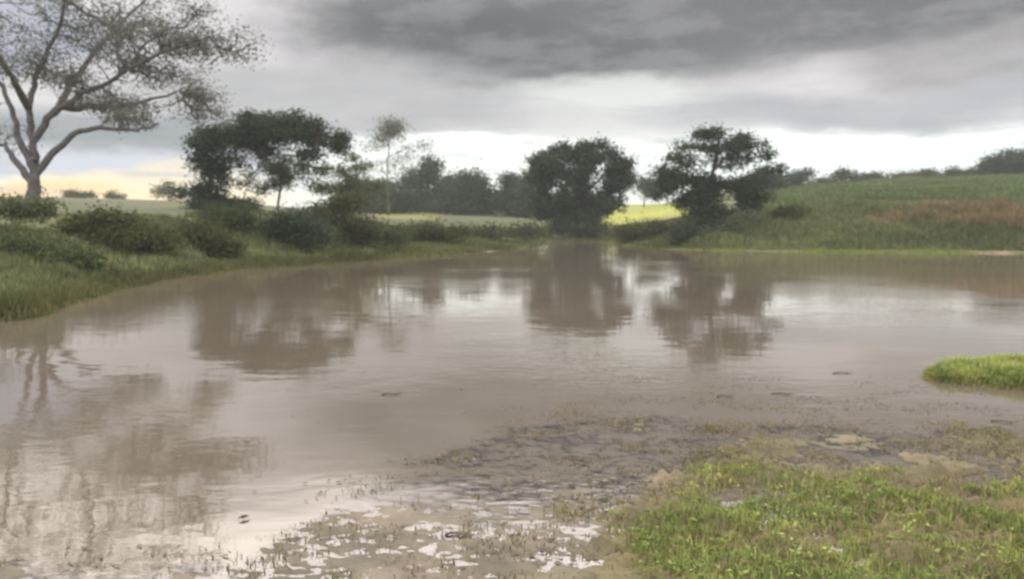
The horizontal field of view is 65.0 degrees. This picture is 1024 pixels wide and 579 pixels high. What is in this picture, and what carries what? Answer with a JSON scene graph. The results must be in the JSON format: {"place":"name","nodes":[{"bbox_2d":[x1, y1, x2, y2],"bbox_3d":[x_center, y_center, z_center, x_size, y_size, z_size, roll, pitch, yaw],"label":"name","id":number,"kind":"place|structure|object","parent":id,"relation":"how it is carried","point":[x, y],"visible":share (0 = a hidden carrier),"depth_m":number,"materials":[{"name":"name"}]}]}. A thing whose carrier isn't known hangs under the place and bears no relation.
{"place":"outdoors","nodes":[
{"label":"outdoors","id":0,"kind":"place"},
{"bbox_2d":[0,248,385,320],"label":"marsh grass","id":1,"kind":"structure","parent":0,"point":[28,303],"depth_m":21.73,"materials":[{"name":"green plant"}]},
{"bbox_2d":[0,241,1023,578],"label":"water","id":2,"kind":"structure","parent":0,"point":[112,383],"depth_m":8.81,"materials":[{"name":"brown liquid"}]},
{"bbox_2d":[445,530,469,535],"bbox_3d":[-0.297,1.331,4.392,0.136,0.024,0.055,0,5,-3],"label":"floating stick","id":3,"kind":"object","parent":2,"relation":"on","point":[448,533],"visible":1,"depth_m":4.39,"materials":[{"name":"brown wood"}]},
{"bbox_2d":[0,384,1023,578],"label":"drowned weed","id":4,"kind":"object","parent":2,"relation":"on","point":[672,484],"visible":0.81,"depth_m":5.00,"materials":[{"name":"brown plant"}]},
{"bbox_2d":[0,367,1023,576],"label":"floating litter","id":5,"kind":"object","parent":2,"relation":"on","point":[456,534],"visible":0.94,"depth_m":6.26,"materials":[{"name":"brown plant"}]},
{"bbox_2d":[604,241,1023,253],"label":"reed fringe","id":6,"kind":"object","parent":2,"relation":"on","point":[902,249],"visible":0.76,"depth_m":46.57,"materials":[{"name":"green plant"}]},
{"bbox_2d":[991,420,1018,422],"bbox_3d":[4.206,1.127,6.860,0.204,0.024,0.057,3,5,29],"label":"floating stick","id":7,"kind":"object","parent":2,"relation":"on","point":[1004,421],"visible":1,"depth_m":6.85,"materials":[{"name":"brown wood"}]},
{"bbox_2d":[0,176,1023,578],"bbox_3d":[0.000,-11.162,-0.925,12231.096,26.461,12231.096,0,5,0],"label":"ground","id":8,"kind":"structure","parent":0,"point":[366,562],"depth_m":4.61,"materials":[{"name":"soil"}]},
{"bbox_2d":[0,185,82,228],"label":"shrub","id":9,"kind":"object","parent":8,"relation":"on","point":[10,206],"visible":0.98,"depth_m":26.71,"materials":[{"name":"green leaves"},{"name":"dark bark"}]},
{"bbox_2d":[0,228,120,276],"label":"shrub","id":10,"kind":"object","parent":8,"relation":"on","point":[74,256],"visible":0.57,"depth_m":21.22,"materials":[{"name":"green plant"}]},
{"bbox_2d":[60,188,100,198],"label":"skyline bush","id":11,"kind":"object","parent":8,"relation":"on","point":[70,193],"visible":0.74,"depth_m":163.20,"materials":[{"name":"green plant"}]},
{"bbox_2d":[34,195,196,256],"bbox_3d":[-14.068,-2.155,28.238,6.034,2.353,3.662,1,5,14],"label":"shrub","id":12,"kind":"object","parent":8,"relation":"on","point":[124,232],"visible":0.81,"depth_m":27.85,"materials":[{"name":"green plant"}]},
{"bbox_2d":[102,189,129,198],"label":"skyline bush","id":13,"kind":"object","parent":8,"relation":"on","point":[113,195],"visible":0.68,"depth_m":168.90,"materials":[{"name":"green plant"}]},
{"bbox_2d":[0,0,276,208],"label":"spreading tree","id":14,"kind":"object","parent":8,"relation":"on","point":[121,109],"visible":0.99,"depth_m":44.09,"materials":[{"name":"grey plant"}]},
{"bbox_2d":[144,178,185,200],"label":"skyline bush","id":15,"kind":"object","parent":8,"relation":"on","point":[159,191],"visible":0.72,"depth_m":128.34,"materials":[{"name":"green plant"}]},
{"bbox_2d":[0,207,373,320],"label":"tall grass","id":16,"kind":"structure","parent":8,"relation":"on","point":[16,270],"depth_m":26.64,"materials":[{"name":"green plant"}]},
{"bbox_2d":[169,212,249,259],"bbox_3d":[-12.432,-2.060,32.559,3.454,2.140,3.158,-2,5,-18],"label":"shrub","id":17,"kind":"object","parent":8,"relation":"on","point":[213,239],"visible":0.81,"depth_m":31.99,"materials":[{"name":"green plant"}]},
{"bbox_2d":[187,196,265,234],"bbox_3d":[-13.414,-3.316,37.825,3.713,2.214,2.854,0,5,0],"label":"shrub","id":18,"kind":"object","parent":8,"relation":"on","point":[235,217],"visible":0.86,"depth_m":37.56,"materials":[{"name":"green plant"}]},
{"bbox_2d":[163,104,365,211],"bbox_3d":[-19.370,-9.555,62.201,15.646,9.176,8.505,0,5,0],"label":"arching tree","id":19,"kind":"object","parent":8,"relation":"on","point":[256,134],"visible":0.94,"depth_m":61.62,"materials":[{"name":"green plant"}]},
{"bbox_2d":[234,147,345,212],"bbox_3d":[-18.201,-8.601,64.608,9.442,5.679,4.821,0,5,0],"label":"slender tree","id":20,"kind":"object","parent":8,"relation":"on","point":[282,173],"visible":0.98,"depth_m":64.25,"materials":[{"name":"green plant"}]},
{"bbox_2d":[250,202,347,253],"bbox_3d":[-9.962,-2.844,37.838,4.593,2.604,3.724,0,5,0],"label":"shrub","id":21,"kind":"object","parent":8,"relation":"on","point":[300,228],"visible":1,"depth_m":37.47,"materials":[{"name":"green plant"}]},
{"bbox_2d":[299,189,394,246],"bbox_3d":[-8.548,-3.545,41.876,5.079,3.643,4.059,-3,6,-31],"label":"shrub","id":22,"kind":"object","parent":8,"relation":"on","point":[359,231],"visible":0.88,"depth_m":41.53,"materials":[{"name":"green plant"}]},
{"bbox_2d":[311,148,396,214],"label":"slender tree","id":23,"kind":"object","parent":8,"relation":"on","point":[350,180],"visible":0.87,"depth_m":67.03,"materials":[{"name":"green plant"}]},
{"bbox_2d":[323,174,395,213],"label":"round tree","id":24,"kind":"object","parent":8,"relation":"on","point":[378,207],"visible":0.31,"depth_m":118.06,"materials":[{"name":"green plant"}]},
{"bbox_2d":[366,172,401,207],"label":"round tree","id":25,"kind":"object","parent":8,"relation":"on","point":[385,181],"visible":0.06,"depth_m":134.23,"materials":[{"name":"green plant"}]},
{"bbox_2d":[367,223,419,252],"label":"shrub","id":26,"kind":"object","parent":8,"relation":"on","point":[392,235],"visible":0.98,"depth_m":41.07,"materials":[{"name":"green plant"}]},
{"bbox_2d":[354,115,438,214],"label":"slender tree","id":27,"kind":"object","parent":8,"relation":"on","point":[392,128],"visible":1,"depth_m":108.36,"materials":[{"name":"green plant"}]},
{"bbox_2d":[374,180,428,213],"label":"round tree","id":28,"kind":"object","parent":8,"relation":"on","point":[404,201],"visible":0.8,"depth_m":122.96,"materials":[{"name":"green plant"}]},
{"bbox_2d":[392,153,459,212],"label":"round tree","id":29,"kind":"object","parent":8,"relation":"on","point":[425,177],"visible":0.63,"depth_m":135.86,"materials":[{"name":"green plant"}]},
{"bbox_2d":[393,215,477,243],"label":"shrub","id":30,"kind":"object","parent":8,"relation":"on","point":[434,230],"visible":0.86,"depth_m":51.51,"materials":[{"name":"green plant"}]},
{"bbox_2d":[427,158,516,215],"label":"round tree","id":31,"kind":"object","parent":8,"relation":"on","point":[466,193],"visible":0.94,"depth_m":127.55,"materials":[{"name":"green plant"}]},
{"bbox_2d":[490,169,528,215],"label":"round tree","id":32,"kind":"object","parent":8,"relation":"on","point":[509,180],"visible":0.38,"depth_m":129.75,"materials":[{"name":"green plant"}]},
{"bbox_2d":[467,214,565,243],"bbox_3d":[0.057,-4.353,59.919,7.993,2.560,4.939,0,5,0],"label":"shrub","id":33,"kind":"object","parent":8,"relation":"on","point":[528,230],"visible":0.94,"depth_m":59.54,"materials":[{"name":"green plant"}]},
{"bbox_2d":[337,215,710,258],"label":"shore grass","id":34,"kind":"structure","parent":8,"relation":"on","point":[421,248],"depth_m":52.75,"materials":[{"name":"green plant"}]},
{"bbox_2d":[502,168,552,218],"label":"round tree","id":35,"kind":"object","parent":8,"relation":"on","point":[520,198],"visible":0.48,"depth_m":123.24,"materials":[{"name":"green plant"}]},
{"bbox_2d":[542,214,617,239],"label":"shrub","id":36,"kind":"object","parent":8,"relation":"on","point":[591,229],"visible":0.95,"depth_m":77.04,"materials":[{"name":"green plant"}]},
{"bbox_2d":[519,132,643,238],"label":"dense tree","id":37,"kind":"object","parent":8,"relation":"on","point":[546,168],"visible":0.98,"depth_m":77.63,"materials":[{"name":"green plant"}]},
{"bbox_2d":[601,212,675,244],"bbox_3d":[10.298,-4.619,62.674,6.891,2.867,4.127,0,5,0],"label":"shrub","id":38,"kind":"object","parent":8,"relation":"on","point":[629,232],"visible":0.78,"depth_m":62.33,"materials":[{"name":"green plant"}]},
{"bbox_2d":[631,175,676,206],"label":"round tree","id":39,"kind":"object","parent":8,"relation":"on","point":[644,187],"visible":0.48,"depth_m":148.10,"materials":[{"name":"green plant"}]},
{"bbox_2d":[319,416,1023,578],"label":"turf grass","id":40,"kind":"structure","parent":8,"relation":"on","point":[1017,555],"depth_m":4.39,"materials":[{"name":"green plant"}]},
{"bbox_2d":[660,214,753,248],"bbox_3d":[13.046,-3.641,52.821,6.456,2.610,3.608,0,5,0],"label":"shrub","id":41,"kind":"object","parent":8,"relation":"on","point":[683,233],"visible":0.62,"depth_m":52.37,"materials":[{"name":"green plant"}]},
{"bbox_2d":[644,121,793,228],"bbox_3d":[14.779,-7.771,56.492,10.714,7.997,5.108,0,5,0],"label":"open crowned tree","id":42,"kind":"object","parent":8,"relation":"on","point":[701,198],"visible":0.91,"depth_m":56.03,"materials":[{"name":"green plant"}]},
{"bbox_2d":[717,202,768,228],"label":"shrub","id":43,"kind":"object","parent":8,"relation":"on","point":[749,217],"visible":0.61,"depth_m":53.87,"materials":[{"name":"green plant"}]},
{"bbox_2d":[741,163,794,189],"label":"ridge tree","id":44,"kind":"object","parent":8,"relation":"on","point":[781,183],"visible":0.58,"depth_m":123.32,"materials":[{"name":"green plant"}]},
{"bbox_2d":[764,201,821,221],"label":"shrub","id":45,"kind":"object","parent":8,"relation":"on","point":[782,210],"visible":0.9,"depth_m":53.24,"materials":[{"name":"green plant"}]},
{"bbox_2d":[778,164,820,185],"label":"ridge tree","id":46,"kind":"object","parent":8,"relation":"on","point":[799,177],"visible":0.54,"depth_m":137.59,"materials":[{"name":"green plant"}]},
{"bbox_2d":[607,440,1023,578],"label":"creeping weed","id":47,"kind":"object","parent":8,"relation":"on","point":[796,523],"visible":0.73,"depth_m":4.37,"materials":[{"name":"green plant"}]},
{"bbox_2d":[805,173,836,183],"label":"ridge tree","id":48,"kind":"object","parent":8,"relation":"on","point":[825,180],"visible":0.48,"depth_m":143.60,"materials":[{"name":"green plant"}]},
{"bbox_2d":[828,163,863,181],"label":"ridge tree","id":49,"kind":"object","parent":8,"relation":"on","point":[844,175],"visible":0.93,"depth_m":143.34,"materials":[{"name":"green plant"}]},
{"bbox_2d":[680,198,1023,250],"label":"bank grass","id":50,"kind":"structure","parent":8,"relation":"on","point":[851,229],"depth_m":49.88,"materials":[{"name":"green plant"}]},
{"bbox_2d":[851,170,882,179],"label":"ridge tree","id":51,"kind":"object","parent":8,"relation":"on","point":[867,176],"visible":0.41,"depth_m":146.04,"materials":[{"name":"green plant"}]},
{"bbox_2d":[735,173,1023,208],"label":"ridge grass","id":52,"kind":"structure","parent":8,"relation":"on","point":[968,187],"depth_m":86.20,"materials":[{"name":"green plant"}]},
{"bbox_2d":[863,168,924,178],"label":"ridge tree","id":53,"kind":"object","parent":8,"relation":"on","point":[897,175],"visible":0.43,"depth_m":147.67,"materials":[{"name":"green plant"}]},
{"bbox_2d":[906,167,941,177],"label":"ridge tree","id":54,"kind":"object","parent":8,"relation":"on","point":[927,174],"visible":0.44,"depth_m":147.30,"materials":[{"name":"green plant"}]},
{"bbox_2d":[862,197,1023,228],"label":"hay grass","id":55,"kind":"structure","parent":8,"relation":"on","point":[1009,211],"depth_m":51.23,"materials":[{"name":"brown plant"}]},
{"bbox_2d":[921,164,969,176],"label":"ridge tree","id":56,"kind":"object","parent":8,"relation":"on","point":[956,171],"visible":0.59,"depth_m":147.73,"materials":[{"name":"green plant"}]},
{"bbox_2d":[962,166,980,175],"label":"ridge tree","id":57,"kind":"object","parent":8,"relation":"on","point":[973,168],"visible":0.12,"depth_m":148.60,"materials":[{"name":"green plant"}]},
{"bbox_2d":[963,147,1023,176],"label":"ridge tree","id":58,"kind":"object","parent":8,"relation":"on","point":[1011,161],"visible":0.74,"depth_m":136.89,"materials":[{"name":"green plant"}]},
{"bbox_2d":[0,0,1023,207],"label":"sky","id":59,"kind":"structure","parent":0,"point":[886,86],"materials":[{"name":"grey"}]},
{"bbox_2d":[919,350,1023,388],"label":"island grass","id":60,"kind":"structure","parent":0,"point":[1000,370],"depth_m":8.68,"materials":[{"name":"green plant"}]}
]}

